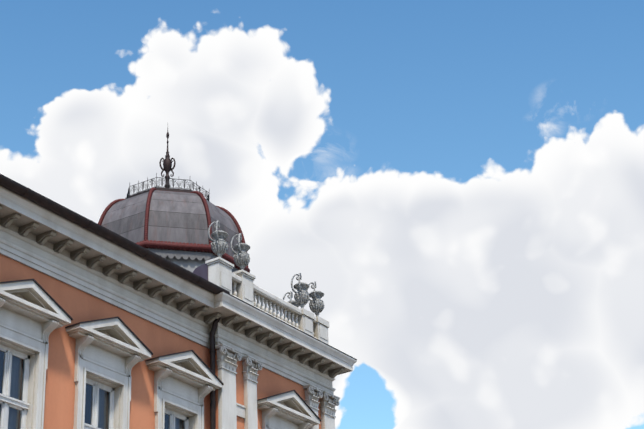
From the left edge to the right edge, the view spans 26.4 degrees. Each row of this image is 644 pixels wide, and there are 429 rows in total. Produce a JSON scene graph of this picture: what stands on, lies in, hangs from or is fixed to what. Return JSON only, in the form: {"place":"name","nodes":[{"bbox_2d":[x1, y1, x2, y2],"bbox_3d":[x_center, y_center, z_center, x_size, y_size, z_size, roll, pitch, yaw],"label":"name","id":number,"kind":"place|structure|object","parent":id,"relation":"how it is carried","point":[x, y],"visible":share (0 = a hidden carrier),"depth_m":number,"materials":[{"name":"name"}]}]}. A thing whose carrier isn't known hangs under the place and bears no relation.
{"place":"outdoors","nodes":[
{"label":"outdoors","id":0,"kind":"place"},
{"bbox_2d":[0,0,643,428],"label":"sky","id":1,"kind":"structure","parent":0,"point":[460,183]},
{"label":"ground","id":2,"kind":"structure","parent":0,"visible":0},
{"bbox_2d":[0,254,320,428],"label":"wall","id":3,"kind":"structure","parent":2,"relation":"on","point":[77,305],"depth_m":31.95,"materials":[{"name":"paint"}]},
{"bbox_2d":[0,280,319,428],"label":"window surrounds","id":4,"kind":"object","parent":3,"relation":"attached to","point":[108,352],"visible":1,"depth_m":31.48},
{"bbox_2d":[0,344,188,428],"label":"window frames","id":5,"kind":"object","parent":4,"relation":"in","point":[7,401],"depth_m":29.42,"materials":[{"name":"white wood"}]},
{"bbox_2d":[0,351,184,428],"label":"window glass panes","id":6,"kind":"object","parent":5,"relation":"in","point":[16,390],"visible":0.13,"depth_m":29.49,"materials":[{"name":"glass"}]},
{"bbox_2d":[0,279,320,421],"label":"pediment moldings","id":7,"kind":"structure","parent":4,"relation":"on","point":[125,325],"depth_m":32.15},
{"bbox_2d":[0,224,335,394],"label":"frieze","id":8,"kind":"object","parent":3,"relation":"attached to","point":[28,250],"visible":0.48,"depth_m":33.31,"materials":[{"name":"white paint"}]},
{"bbox_2d":[0,186,356,374],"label":"cornice","id":9,"kind":"structure","parent":3,"relation":"attached to","point":[50,219],"depth_m":33.28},
{"bbox_2d":[0,174,229,293],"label":"roof gutter","id":10,"kind":"object","parent":9,"relation":"on","point":[59,209],"visible":0.92,"depth_m":31.45,"materials":[{"name":"black metal"}]},
{"bbox_2d":[0,204,350,373],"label":"cornice soffit","id":11,"kind":"structure","parent":9,"relation":"attached to","point":[5,211],"depth_m":33.05,"materials":[{"name":"grey paint"}]},
{"bbox_2d":[0,205,344,377],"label":"cornice modillions","id":12,"kind":"object","parent":11,"relation":"attached to","point":[59,247],"visible":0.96,"depth_m":33.88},
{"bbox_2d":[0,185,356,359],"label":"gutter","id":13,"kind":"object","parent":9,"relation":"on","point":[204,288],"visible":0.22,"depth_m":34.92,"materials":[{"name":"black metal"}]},
{"bbox_2d":[160,255,210,272],"bbox_3d":[-4.553,3.180,40.070,4.285,2.800,4.285,-19,-31,29],"label":"dome drum","id":14,"kind":"object","parent":9,"relation":"on","point":[189,264],"depth_m":38.77,"materials":[{"name":"metal"}]},
{"bbox_2d":[101,190,241,257],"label":"dome roof","id":15,"kind":"structure","parent":14,"relation":"on","point":[178,217],"depth_m":39.49,"materials":[{"name":"grey metal"}]},
{"bbox_2d":[128,187,191,197],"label":"rim","id":16,"kind":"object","parent":15,"relation":"on","point":[168,189],"depth_m":40.72,"materials":[{"name":"metal"}]},
{"bbox_2d":[125,173,209,201],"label":"roof railing","id":17,"kind":"object","parent":16,"relation":"on","point":[167,186],"visible":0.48,"depth_m":40.92,"materials":[{"name":"black metal"}]},
{"bbox_2d":[159,130,175,187],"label":"finial","id":18,"kind":"object","parent":16,"relation":"on","point":[167,165],"visible":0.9,"depth_m":42.35,"materials":[{"name":"black metal"}]},
{"bbox_2d":[98,187,249,272],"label":"dome ribs","id":19,"kind":"object","parent":14,"relation":"on","point":[165,245],"visible":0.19,"depth_m":39.07,"materials":[{"name":"red metal"}]},
{"bbox_2d":[146,248,238,271],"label":"dome fascia","id":20,"kind":"structure","parent":14,"relation":"attached to","point":[179,254],"depth_m":38.74,"materials":[{"name":"grey metal"}]},
{"bbox_2d":[205,257,328,344],"bbox_3d":[-4.259,3.717,39.617,7.360,1.410,5.360,-19,-31,29],"label":"roof balustrade","id":21,"kind":"object","parent":9,"relation":"on","point":[239,284],"visible":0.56,"depth_m":37.57,"materials":[{"name":"white stone"}]},
{"bbox_2d":[208,220,324,318],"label":"decorative urns","id":22,"kind":"object","parent":21,"relation":"on","point":[302,295],"visible":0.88,"depth_m":37.65,"materials":[{"name":"grey stone"}]},
{"bbox_2d":[193,263,207,279],"bbox_3d":[-3.166,2.166,36.396,0.770,1.590,0.550,-19,-31,29],"label":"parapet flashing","id":23,"kind":"object","parent":3,"relation":"on","point":[201,271],"visible":0.18,"depth_m":36.35,"materials":[{"name":"metal"}]},
{"bbox_2d":[218,368,334,428],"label":"pilasters","id":24,"kind":"object","parent":3,"relation":"attached to","point":[230,409],"visible":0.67,"depth_m":35.01,"materials":[{"name":"white paint"}]},
{"bbox_2d":[215,343,339,417],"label":"pilaster capitals","id":25,"kind":"object","parent":3,"relation":"attached to","point":[228,357],"visible":1,"depth_m":35.89,"materials":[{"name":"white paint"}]},
{"bbox_2d":[209,317,220,428],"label":"downpipe","id":26,"kind":"object","parent":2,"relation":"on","point":[212,351],"visible":0.92,"depth_m":34.73,"materials":[{"name":"black metal"}]}
]}

